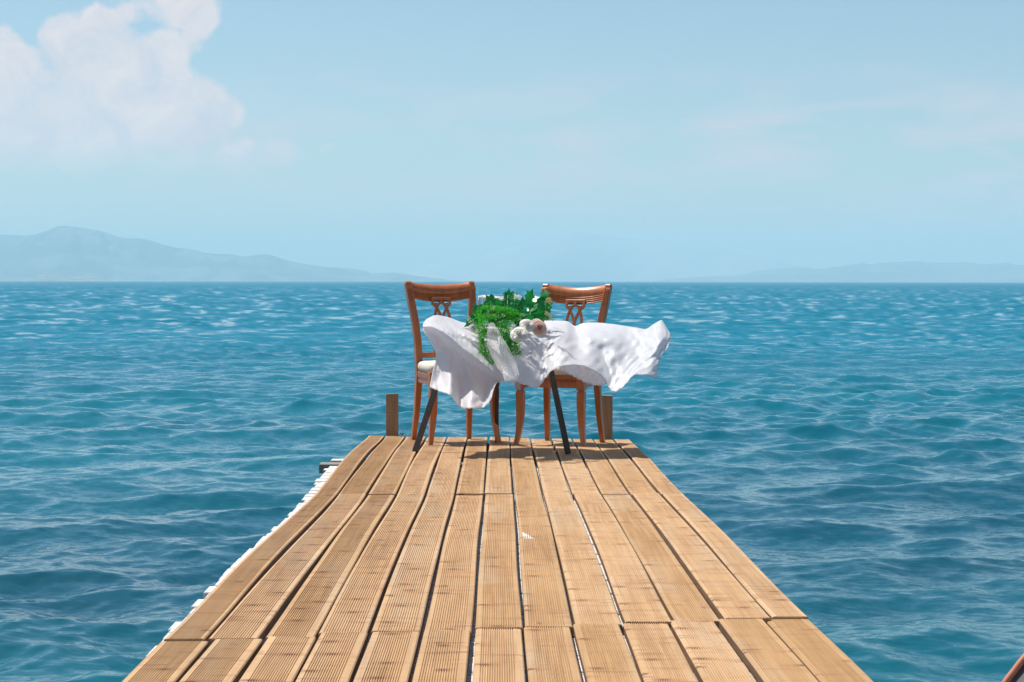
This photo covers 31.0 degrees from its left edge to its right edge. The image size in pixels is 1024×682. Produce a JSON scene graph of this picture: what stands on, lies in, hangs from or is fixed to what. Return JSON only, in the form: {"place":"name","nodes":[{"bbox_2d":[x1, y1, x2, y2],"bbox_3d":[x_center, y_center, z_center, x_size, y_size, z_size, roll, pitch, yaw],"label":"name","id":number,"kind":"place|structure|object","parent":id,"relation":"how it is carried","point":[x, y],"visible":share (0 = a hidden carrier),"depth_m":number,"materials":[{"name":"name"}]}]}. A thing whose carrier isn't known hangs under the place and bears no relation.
{"place":"outdoors","nodes":[
{"label":"outdoors","id":0,"kind":"place"},
{"bbox_2d":[0,273,110,280],"bbox_3d":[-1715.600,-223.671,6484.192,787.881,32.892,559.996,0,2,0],"label":"island","id":1,"kind":"structure","parent":0,"point":[45,277],"depth_m":6339.28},
{"bbox_2d":[0,226,453,280],"bbox_3d":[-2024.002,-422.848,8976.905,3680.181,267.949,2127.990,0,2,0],"label":"hills","id":2,"kind":"structure","parent":0,"point":[67,251],"depth_m":8293.00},
{"bbox_2d":[0,281,1023,681],"bbox_3d":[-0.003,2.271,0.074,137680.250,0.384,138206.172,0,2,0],"label":"sea","id":3,"kind":"structure","parent":0,"point":[840,465],"depth_m":27.18,"materials":[{"name":"liquid"}]},
{"bbox_2d":[122,394,872,681],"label":"pier","id":4,"kind":"structure","parent":3,"relation":"in","point":[393,557],"depth_m":5.55,"materials":[{"name":"brown wood"}]},
{"bbox_2d":[404,281,501,444],"bbox_3d":[-0.379,0.131,11.547,0.473,1.012,0.552,-1,2,-20],"label":"dining chair","id":5,"kind":"object","parent":4,"relation":"on","point":[442,294],"visible":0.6,"depth_m":11.64,"materials":[{"name":"brown wood"}]},
{"bbox_2d":[412,328,570,453],"bbox_3d":[-0.120,0.286,11.006,0.912,0.733,0.885,0,2,0],"label":"round table","id":6,"kind":"object","parent":4,"relation":"on","point":[430,404],"visible":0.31,"depth_m":10.68,"materials":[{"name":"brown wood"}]},
{"bbox_2d":[423,315,670,408],"bbox_3d":[0.207,0.110,10.771,1.449,0.513,1.090,0,2,0],"label":"tablecloth","id":7,"kind":"object","parent":6,"relation":"on","point":[614,357],"visible":0.9,"depth_m":10.57,"materials":[{"name":"white fabric"}]},
{"bbox_2d":[478,295,504,326],"bbox_3d":[-0.105,-0.177,10.908,0.185,0.190,0.213,0,2,10],"label":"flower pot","id":8,"kind":"object","parent":7,"relation":"on","point":[483,297],"visible":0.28,"depth_m":10.85,"materials":[{"name":"white ceramic"}]},
{"bbox_2d":[464,289,554,363],"bbox_3d":[-0.014,-0.086,10.580,0.530,0.438,0.728,0,2,0],"label":"flower arrangement","id":9,"kind":"object","parent":7,"relation":"on","point":[498,313],"visible":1,"depth_m":10.44,"materials":[{"name":"green plant"}]},
{"bbox_2d":[513,284,611,445],"bbox_3d":[0.327,0.147,11.552,0.473,1.012,0.552,1,2,22],"label":"dining chair","id":10,"kind":"object","parent":4,"relation":"on","point":[576,296],"visible":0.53,"depth_m":11.64,"materials":[{"name":"brown wood"}]},
{"bbox_2d":[1002,654,1023,681],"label":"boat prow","id":11,"kind":"object","parent":3,"relation":"on","point":[1015,673],"visible":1,"depth_m":3.02,"materials":[{"name":"brown"}]},
{"bbox_2d":[0,0,1023,280],"label":"sky","id":12,"kind":"structure","parent":0,"point":[372,136],"materials":[{"name":"blue"}]},
{"bbox_2d":[378,231,807,280],"bbox_3d":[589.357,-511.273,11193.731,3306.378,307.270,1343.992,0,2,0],"label":"hills","id":13,"kind":"structure","parent":0,"point":[575,255],"depth_m":10783.10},
{"bbox_2d":[647,261,1023,281],"bbox_3d":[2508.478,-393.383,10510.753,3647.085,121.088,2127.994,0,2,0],"label":"hills","id":14,"kind":"structure","parent":0,"point":[913,271],"depth_m":9837.86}
]}

